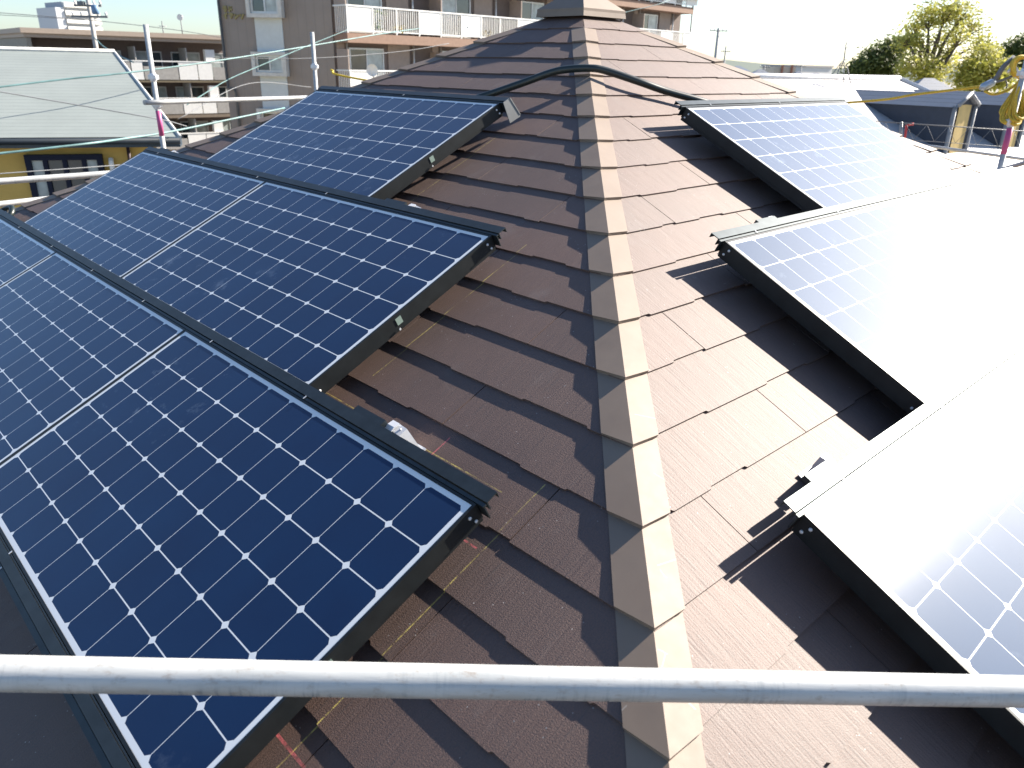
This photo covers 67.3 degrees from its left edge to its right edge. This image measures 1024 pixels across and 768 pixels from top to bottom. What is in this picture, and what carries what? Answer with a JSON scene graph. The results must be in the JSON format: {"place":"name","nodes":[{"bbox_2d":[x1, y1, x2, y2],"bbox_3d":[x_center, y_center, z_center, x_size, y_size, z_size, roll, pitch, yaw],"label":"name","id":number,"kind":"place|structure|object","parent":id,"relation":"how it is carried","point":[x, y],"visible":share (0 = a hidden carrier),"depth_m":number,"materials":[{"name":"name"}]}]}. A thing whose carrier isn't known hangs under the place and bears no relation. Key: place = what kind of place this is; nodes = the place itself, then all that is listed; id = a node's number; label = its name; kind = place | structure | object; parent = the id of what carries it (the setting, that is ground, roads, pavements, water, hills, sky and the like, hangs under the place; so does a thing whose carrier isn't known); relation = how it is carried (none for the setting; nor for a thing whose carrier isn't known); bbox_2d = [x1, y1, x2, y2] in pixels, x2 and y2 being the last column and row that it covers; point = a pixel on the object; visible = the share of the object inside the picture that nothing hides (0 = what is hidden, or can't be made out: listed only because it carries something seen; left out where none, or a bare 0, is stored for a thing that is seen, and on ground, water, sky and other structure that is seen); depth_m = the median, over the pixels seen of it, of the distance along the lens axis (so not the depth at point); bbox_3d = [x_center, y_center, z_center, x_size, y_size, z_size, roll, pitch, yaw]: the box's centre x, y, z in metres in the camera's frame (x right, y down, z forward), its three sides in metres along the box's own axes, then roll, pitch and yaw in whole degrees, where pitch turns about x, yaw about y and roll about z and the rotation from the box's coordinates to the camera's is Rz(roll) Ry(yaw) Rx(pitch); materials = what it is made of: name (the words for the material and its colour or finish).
{"place":"outdoors","nodes":[
{"label":"outdoors","id":0,"kind":"place"},
{"bbox_2d":[36,2,102,30],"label":"tower block","id":1,"kind":"structure","parent":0,"point":[55,10],"depth_m":170.91,"materials":[{"name":"white concrete"}]},
{"bbox_2d":[0,46,181,208],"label":"grey roof house","id":2,"kind":"structure","parent":0,"point":[28,123],"depth_m":16.28,"materials":[{"name":"metal"}]},
{"bbox_2d":[0,164,120,173],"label":"cable","id":3,"kind":"object","parent":2,"relation":"attached to","point":[58,169],"visible":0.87,"depth_m":11.89,"materials":[{"name":"grey metal"}]},
{"bbox_2d":[23,154,104,197],"bbox_3d":[-9.297,-4.200,16.161,1.440,1.199,0.140,-6,23,-16],"label":"window","id":4,"kind":"structure","parent":2,"relation":"in","point":[33,162],"depth_m":16.01,"materials":[{"name":"black glass"}]},
{"bbox_2d":[0,91,186,126],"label":"cable","id":5,"kind":"object","parent":2,"relation":"attached to","point":[88,106],"visible":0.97,"depth_m":14.19,"materials":[{"name":"grey metal"}]},
{"bbox_2d":[0,107,284,154],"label":"sleeved cable","id":6,"kind":"object","parent":2,"relation":"attached to","point":[79,144],"visible":0.99,"depth_m":13.99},
{"bbox_2d":[0,27,426,87],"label":"sleeved cable","id":7,"kind":"object","parent":2,"relation":"attached to","point":[193,63],"visible":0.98,"depth_m":18.10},
{"bbox_2d":[178,82,306,118],"bbox_3d":[-7.129,-7.816,20.985,0.201,0.756,6.893,6,23,12],"label":"cable","id":8,"kind":"object","parent":2,"relation":"attached to","point":[239,86],"visible":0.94,"depth_m":20.63,"materials":[{"name":"grey metal"}]},
{"bbox_2d":[186,26,355,104],"bbox_3d":[-6.936,-10.233,24.007,0.186,2.299,13.999,3,23,5],"label":"sleeved cable","id":9,"kind":"object","parent":2,"relation":"attached to","point":[264,63],"visible":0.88,"depth_m":22.02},
{"bbox_2d":[0,27,231,150],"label":"apartment block","id":10,"kind":"structure","parent":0,"point":[185,82],"depth_m":50.97,"materials":[{"name":"beige concrete"}]},
{"bbox_2d":[136,51,162,76],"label":"window","id":11,"kind":"structure","parent":10,"relation":"in","point":[141,55],"depth_m":50.48,"materials":[{"name":"glass"}]},
{"bbox_2d":[143,86,167,99],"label":"window","id":12,"kind":"structure","parent":10,"relation":"in","point":[162,91],"depth_m":51.45,"materials":[{"name":"glass"}]},
{"bbox_2d":[177,14,182,33],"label":"aerial mast","id":13,"kind":"object","parent":10,"relation":"on","point":[180,17],"visible":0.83,"depth_m":51.53,"materials":[{"name":"grey metal"}]},
{"bbox_2d":[170,52,199,76],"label":"window","id":14,"kind":"structure","parent":10,"relation":"in","point":[192,56],"depth_m":51.91,"materials":[{"name":"glass"}]},
{"bbox_2d":[175,86,204,108],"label":"window","id":15,"kind":"structure","parent":10,"relation":"in","point":[197,91],"depth_m":52.79,"materials":[{"name":"glass"}]},
{"bbox_2d":[180,121,208,143],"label":"window","id":16,"kind":"structure","parent":10,"relation":"in","point":[203,128],"depth_m":53.59,"materials":[{"name":"glass"}]},
{"bbox_2d":[211,53,223,76],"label":"window","id":17,"kind":"structure","parent":10,"relation":"in","point":[216,54],"depth_m":53.23,"materials":[{"name":"glass"}]},
{"bbox_2d":[216,86,228,109],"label":"window","id":18,"kind":"structure","parent":10,"relation":"in","point":[222,89],"depth_m":54.05,"materials":[{"name":"metal"}]},
{"bbox_2d":[222,120,231,131],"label":"window","id":19,"kind":"structure","parent":10,"relation":"in","point":[227,124],"depth_m":54.92,"materials":[{"name":"metal"}]},
{"bbox_2d":[213,43,448,58],"bbox_3d":[-5.739,-11.877,27.351,0.521,0.749,10.341,19,29,37],"label":"cable","id":20,"kind":"object","parent":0,"point":[326,57],"visible":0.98,"depth_m":26.35,"materials":[{"name":"grey metal"}]},
{"bbox_2d":[217,0,697,128],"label":"brown apartment house","id":21,"kind":"structure","parent":0,"point":[249,27],"depth_m":35.20,"materials":[{"name":"paint"}]},
{"bbox_2d":[250,0,277,13],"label":"window","id":22,"kind":"structure","parent":21,"relation":"in","point":[257,6],"depth_m":33.75,"materials":[{"name":"glass"}]},
{"bbox_2d":[256,55,282,72],"bbox_3d":[-10.885,-14.413,34.635,1.260,0.716,0.100,3,23,5],"label":"window","id":23,"kind":"structure","parent":21,"relation":"in","point":[276,65],"depth_m":34.64,"materials":[{"name":"glass"}]},
{"bbox_2d":[261,111,278,117],"bbox_3d":[-10.932,-12.199,35.551,1.260,0.716,0.100,3,23,5],"label":"window","id":24,"kind":"structure","parent":21,"relation":"in","point":[268,113],"depth_m":35.46,"materials":[{"name":"metal"}]},
{"bbox_2d":[346,0,382,33],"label":"window","id":25,"kind":"structure","parent":21,"relation":"in","point":[378,3],"depth_m":35.06,"materials":[{"name":"metal"}]},
{"bbox_2d":[348,48,384,76],"bbox_3d":[-6.736,-14.553,35.821,0.080,1.980,1.950,21,30,39],"label":"window","id":26,"kind":"structure","parent":21,"relation":"in","point":[356,62],"depth_m":35.58,"materials":[{"name":"glass"}]},
{"bbox_2d":[366,64,377,77],"bbox_3d":[-6.026,-13.382,33.155,0.370,0.750,0.372,-19,30,-40],"label":"satellite dish","id":27,"kind":"object","parent":21,"relation":"attached to","point":[371,69],"visible":0.94,"depth_m":33.16,"materials":[{"name":"white paint"}]},
{"bbox_2d":[375,10,386,32],"bbox_3d":[-6.062,-16.346,34.676,0.523,0.974,0.827,21,30,39],"label":"balcony plant","id":28,"kind":"object","parent":21,"relation":"on","point":[378,27],"visible":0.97,"depth_m":34.72,"materials":[{"name":"green plant"}]},
{"bbox_2d":[393,24,403,33],"bbox_3d":[-5.235,-16.392,35.548,0.492,0.427,0.717,14,26,29],"label":"balcony plant","id":29,"kind":"object","parent":21,"relation":"on","point":[394,28],"visible":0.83,"depth_m":35.50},
{"bbox_2d":[442,0,470,37],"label":"window","id":30,"kind":"structure","parent":21,"relation":"in","point":[451,6],"depth_m":38.54,"materials":[{"name":"metal"}]},
{"bbox_2d":[522,1,543,19],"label":"window","id":31,"kind":"structure","parent":21,"relation":"in","point":[529,9],"depth_m":42.14,"materials":[{"name":"glass"}]},
{"bbox_2d":[625,0,668,12],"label":"cable","id":32,"kind":"object","parent":21,"relation":"attached to","point":[646,7],"visible":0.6,"depth_m":31.65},
{"bbox_2d":[641,13,657,33],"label":"window","id":33,"kind":"structure","parent":21,"relation":"in","point":[650,21],"depth_m":49.98,"materials":[{"name":"glass"}]},
{"bbox_2d":[0,0,1023,68],"label":"sky","id":34,"kind":"structure","parent":0,"point":[774,32],"materials":[{"name":"white"}]},
{"bbox_2d":[0,655,1023,707],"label":"scaffold pipe","id":35,"kind":"object","parent":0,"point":[128,675],"visible":1,"depth_m":1.12,"materials":[{"name":"silver metal"}]},
{"bbox_2d":[752,69,767,72],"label":"distant house","id":36,"kind":"structure","parent":0,"point":[760,71],"depth_m":120.64,"materials":[{"name":"grey stone"}]},
{"bbox_2d":[762,65,795,73],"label":"warehouse","id":37,"kind":"structure","parent":0,"point":[783,69],"depth_m":149.96,"materials":[{"name":"beige"}]},
{"bbox_2d":[761,65,833,73],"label":"long hall","id":38,"kind":"structure","parent":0,"point":[809,69],"depth_m":244.46,"materials":[{"name":"stone"}]},
{"bbox_2d":[720,59,1017,81],"bbox_3d":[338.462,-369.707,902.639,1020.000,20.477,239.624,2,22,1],"label":"hills","id":39,"kind":"structure","parent":0,"point":[751,67],"depth_m":896.82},
{"bbox_2d":[754,73,1023,174],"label":"pale roof house","id":40,"kind":"structure","parent":0,"point":[968,109],"depth_m":22.31,"materials":[{"name":"white"}]},
{"bbox_2d":[830,42,850,82],"bbox_3d":[9.912,-9.558,22.885,0.671,1.143,0.476,-17,29,-37],"label":"roof aerial","id":41,"kind":"object","parent":40,"relation":"on","point":[840,64],"visible":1,"depth_m":22.99,"materials":[{"name":"grey metal"}]},
{"bbox_2d":[914,78,952,89],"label":"distant house","id":42,"kind":"structure","parent":0,"point":[932,83],"depth_m":33.46,"materials":[{"name":"white stone"}]},
{"bbox_2d":[912,81,1012,92],"bbox_3d":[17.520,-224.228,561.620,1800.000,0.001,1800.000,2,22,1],"label":"ground","id":43,"kind":"structure","parent":0,"point":[974,91],"depth_m":476.50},
{"bbox_2d":[71,0,107,48],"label":"utility pole","id":44,"kind":"object","parent":43,"relation":"on","point":[93,8],"visible":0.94,"depth_m":41.65,"materials":[{"name":"concrete"}]},
{"bbox_2d":[7,15,79,19],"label":"cable","id":45,"kind":"object","parent":44,"relation":"attached to","point":[42,17],"visible":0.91,"depth_m":41.57,"materials":[{"name":"grey metal"}]},
{"bbox_2d":[0,12,220,37],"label":"cable","id":46,"kind":"object","parent":44,"relation":"attached to","point":[110,22],"visible":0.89,"depth_m":40.39,"materials":[{"name":"grey metal"}]},
{"bbox_2d":[94,37,133,62],"bbox_3d":[-19.244,-16.156,37.018,0.126,1.214,13.390,-12,26,-30],"label":"sleeved cable","id":47,"kind":"object","parent":44,"relation":"attached to","point":[119,55],"visible":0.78,"depth_m":36.94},
{"bbox_2d":[143,24,165,147],"bbox_3d":[-3.695,-0.052,9.053,0.084,7.578,0.071,2,22,1],"label":"scaffold post","id":48,"kind":"object","parent":43,"relation":"on","point":[153,77],"visible":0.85,"depth_m":7.79,"materials":[{"name":"grey metal"}]},
{"bbox_2d":[143,95,307,104],"bbox_3d":[-2.927,-3.285,8.872,0.049,0.049,2.928,14,26,28],"label":"scaffold pipe","id":49,"kind":"object","parent":48,"relation":"attached to","point":[204,100],"visible":0.79,"depth_m":8.41,"materials":[{"name":"silver metal"}]},
{"bbox_2d":[310,32,318,90],"bbox_3d":[-2.517,-0.788,10.858,0.084,7.605,0.071,2,22,1],"label":"scaffold post","id":50,"kind":"object","parent":43,"relation":"on","point":[314,66],"visible":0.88,"depth_m":9.51,"materials":[{"name":"metal"}]},
{"bbox_2d":[0,0,1023,767],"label":"tiled house","id":51,"kind":"structure","parent":43,"relation":"on","point":[620,388],"depth_m":1.93,"materials":[{"name":"tile"}]},
{"bbox_2d":[1,205,15,215],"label":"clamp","id":52,"kind":"object","parent":51,"relation":"on","point":[11,209],"visible":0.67,"depth_m":4.73,"materials":[{"name":"silver metal"}]},
{"bbox_2d":[0,196,46,206],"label":"scaffold pipe","id":53,"kind":"object","parent":51,"relation":"attached to","point":[15,202],"visible":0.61,"depth_m":6.47,"materials":[{"name":"silver metal"}]},
{"bbox_2d":[0,171,108,184],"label":"scaffold pipe","id":54,"kind":"object","parent":51,"relation":"attached to","point":[43,178],"visible":0.87,"depth_m":6.83,"materials":[{"name":"silver metal"}]},
{"bbox_2d":[0,533,135,767],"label":"bottom rail","id":55,"kind":"object","parent":51,"relation":"on","point":[104,745],"visible":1,"depth_m":1.74,"materials":[{"name":"black metal"}]},
{"bbox_2d":[0,218,56,286],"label":"solar panel","id":56,"kind":"object","parent":55,"relation":"on","point":[21,251],"visible":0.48,"depth_m":3.91,"materials":[{"name":"glass"}]},
{"bbox_2d":[0,252,185,463],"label":"solar panel","id":57,"kind":"object","parent":55,"relation":"on","point":[74,336],"visible":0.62,"depth_m":2.90,"materials":[{"name":"glass"}]},
{"bbox_2d":[0,330,482,767],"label":"solar panel","id":58,"kind":"object","parent":55,"relation":"on","point":[186,494],"visible":0.8,"depth_m":1.84,"materials":[{"name":"glass"}]},
{"bbox_2d":[0,209,498,517],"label":"mounting rail","id":59,"kind":"object","parent":51,"relation":"attached to","point":[480,494],"visible":0.82,"depth_m":2.20,"materials":[{"name":"black metal"}]},
{"bbox_2d":[25,151,265,276],"bbox_3d":[-1.929,-0.895,3.945,1.559,0.058,0.798,23,57,42],"label":"solar panel","id":60,"kind":"object","parent":59,"relation":"attached to","point":[127,216],"visible":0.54,"depth_m":3.83,"materials":[{"name":"glass"}]},
{"bbox_2d":[121,181,495,392],"bbox_3d":[-0.855,-0.441,2.902,1.563,0.058,0.798,23,57,42],"label":"solar panel","id":61,"kind":"object","parent":59,"relation":"attached to","point":[322,293],"visible":0.82,"depth_m":2.71,"materials":[{"name":"glass"}]},
{"bbox_2d":[144,147,506,245],"bbox_3d":[-1.097,-0.913,3.606,3.144,0.124,0.046,23,57,42],"label":"mounting rail","id":62,"kind":"object","parent":51,"relation":"attached to","point":[494,231],"visible":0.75,"depth_m":3.10,"materials":[{"name":"black metal"}]},
{"bbox_2d":[207,90,502,199],"bbox_3d":[-0.842,-1.185,3.751,1.563,0.058,0.798,23,57,42],"label":"solar panel","id":63,"kind":"object","parent":62,"relation":"attached to","point":[383,147],"visible":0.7,"depth_m":3.58,"materials":[{"name":"glass"}]},
{"bbox_2d":[353,405,425,449],"bbox_3d":[-0.333,0.127,2.040,0.202,0.105,0.070,23,57,42],"label":"roof bracket","id":64,"kind":"object","parent":51,"relation":"attached to","point":[397,428],"visible":0.59,"depth_m":2.00,"materials":[{"name":"metal"}]},
{"bbox_2d":[385,198,419,207],"bbox_3d":[-0.407,-0.658,2.978,0.202,0.105,0.070,23,57,42],"label":"roof bracket","id":65,"kind":"object","parent":51,"relation":"attached to","point":[400,202],"visible":0.16,"depth_m":2.95,"materials":[{"name":"metal"}]},
{"bbox_2d":[317,86,509,111],"bbox_3d":[-0.548,-1.430,3.934,1.582,0.123,0.046,23,57,42],"label":"mounting rail","id":66,"kind":"object","parent":51,"relation":"attached to","point":[491,99],"visible":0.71,"depth_m":3.78,"materials":[{"name":"black metal"}]},
{"bbox_2d":[503,98,519,122],"bbox_3d":[-0.003,-1.216,3.407,0.017,0.100,0.072,23,57,42],"label":"end plate","id":67,"kind":"object","parent":66,"relation":"attached to","point":[512,112],"visible":1,"depth_m":3.40,"materials":[{"name":"grey metal"}]},
{"bbox_2d":[477,64,708,100],"bbox_3d":[0.418,-1.406,3.725,1.757,0.259,0.296,1,22,-1],"label":"conduit","id":68,"kind":"object","parent":51,"relation":"on","point":[626,77],"visible":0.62,"depth_m":3.61,"materials":[{"name":"black plastic"}]},
{"bbox_2d":[330,69,979,103],"bbox_3d":[1.163,-3.174,8.549,6.952,0.469,0.745,9,24,18],"label":"lifeline","id":69,"kind":"object","parent":51,"relation":"attached to","point":[876,100],"visible":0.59,"depth_m":7.69,"materials":[{"name":"yellow fabric"}]},
{"bbox_2d":[674,97,846,114],"bbox_3d":[1.288,-1.378,3.902,1.592,0.124,0.047,-19,56,-40],"label":"mounting rail","id":70,"kind":"object","parent":51,"relation":"attached to","point":[699,103],"visible":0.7,"depth_m":3.74,"materials":[{"name":"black metal"}]},
{"bbox_2d":[754,216,775,222],"bbox_3d":[0.926,-0.569,2.830,0.202,0.105,0.070,-19,56,-40],"label":"roof bracket","id":71,"kind":"object","parent":51,"relation":"attached to","point":[765,219],"visible":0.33,"depth_m":2.77,"materials":[{"name":"metal"}]},
{"bbox_2d":[709,167,1017,250],"bbox_3d":[1.793,-0.831,3.553,3.154,0.124,0.048,-19,56,-40],"label":"mounting rail","id":72,"kind":"object","parent":51,"relation":"attached to","point":[722,236],"visible":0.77,"depth_m":3.08,"materials":[{"name":"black metal"}]},
{"bbox_2d":[680,102,961,211],"bbox_3d":[1.556,-1.116,3.705,1.563,0.058,0.798,-19,56,-40],"label":"solar panel","id":73,"kind":"object","parent":72,"relation":"attached to","point":[805,157],"visible":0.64,"depth_m":3.53,"materials":[{"name":"glass"}]},
{"bbox_2d":[780,335,1023,527],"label":"mounting rail","id":74,"kind":"object","parent":51,"relation":"attached to","point":[800,503],"visible":0.94,"depth_m":1.99,"materials":[{"name":"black metal"}]},
{"bbox_2d":[798,453,836,484],"bbox_3d":[0.730,0.223,1.861,0.202,0.105,0.070,-19,56,-40],"label":"roof bracket","id":75,"kind":"object","parent":74,"relation":"attached to","point":[822,464],"visible":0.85,"depth_m":1.82,"materials":[{"name":"metal"}]},
{"bbox_2d":[718,197,1023,413],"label":"solar panel","id":76,"kind":"object","parent":74,"relation":"attached to","point":[909,305],"visible":0.93,"depth_m":2.64,"materials":[{"name":"glass"}]},
{"bbox_2d":[877,121,1023,147],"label":"lattice beam","id":77,"kind":"structure","parent":51,"relation":"attached to","point":[902,126],"depth_m":8.42,"materials":[{"name":"grey metal"}]},
{"bbox_2d":[927,144,1023,160],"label":"scaffold pipe","id":78,"kind":"object","parent":51,"relation":"attached to","point":[976,152],"visible":0.88,"depth_m":8.46,"materials":[{"name":"silver metal"}]},
{"bbox_2d":[710,28,726,57],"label":"utility pole","id":79,"kind":"object","parent":43,"relation":"on","point":[718,30],"visible":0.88,"depth_m":94.72,"materials":[{"name":"concrete"}]},
{"bbox_2d":[721,46,730,62],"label":"utility pole","id":80,"kind":"object","parent":43,"relation":"on","point":[725,51],"visible":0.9,"depth_m":129.76,"materials":[{"name":"concrete"}]},
{"bbox_2d":[834,29,925,76],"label":"tree","id":81,"kind":"object","parent":43,"relation":"on","point":[878,58],"visible":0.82,"depth_m":49.41,"materials":[{"name":"green plant"}]},
{"bbox_2d":[889,0,1000,84],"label":"tree","id":82,"kind":"object","parent":43,"relation":"on","point":[937,65],"visible":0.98,"depth_m":45.64,"materials":[{"name":"green plant"}]},
{"bbox_2d":[946,38,1021,92],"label":"tree","id":83,"kind":"object","parent":43,"relation":"on","point":[984,62],"visible":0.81,"depth_m":42.58,"materials":[{"name":"green plant"}]},
{"bbox_2d":[996,30,1023,80],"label":"tree","id":84,"kind":"object","parent":43,"relation":"on","point":[1015,46],"visible":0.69,"depth_m":47.72,"materials":[{"name":"green plant"}]},
{"bbox_2d":[997,62,1023,167],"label":"scaffold post","id":85,"kind":"object","parent":43,"relation":"on","point":[1006,141],"visible":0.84,"depth_m":6.85,"materials":[{"name":"metal"}]},
{"bbox_2d":[984,55,1023,125],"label":"rope coil","id":86,"kind":"object","parent":85,"relation":"hanging from","point":[1008,107],"visible":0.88,"depth_m":6.84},
{"bbox_2d":[979,55,1018,90],"bbox_3d":[4.411,-2.815,6.970,0.310,0.304,0.143,2,22,1],"label":"rope grab","id":87,"kind":"object","parent":86,"relation":"attached to","point":[988,84],"visible":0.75,"depth_m":6.97,"materials":[{"name":"grey metal"}]},
{"bbox_2d":[993,161,1023,170],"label":"scaffold pipe","id":88,"kind":"object","parent":85,"relation":"attached to","point":[1018,164],"visible":0.62,"depth_m":6.78,"materials":[{"name":"silver metal"}]},
{"label":"bottom rail","id":89,"kind":"object","parent":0,"visible":0},
{"bbox_2d":[792,353,1023,757],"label":"solar panel","id":90,"kind":"object","parent":89,"relation":"on","point":[915,541],"visible":0.98,"depth_m":1.73,"materials":[{"name":"glass"}]}
]}

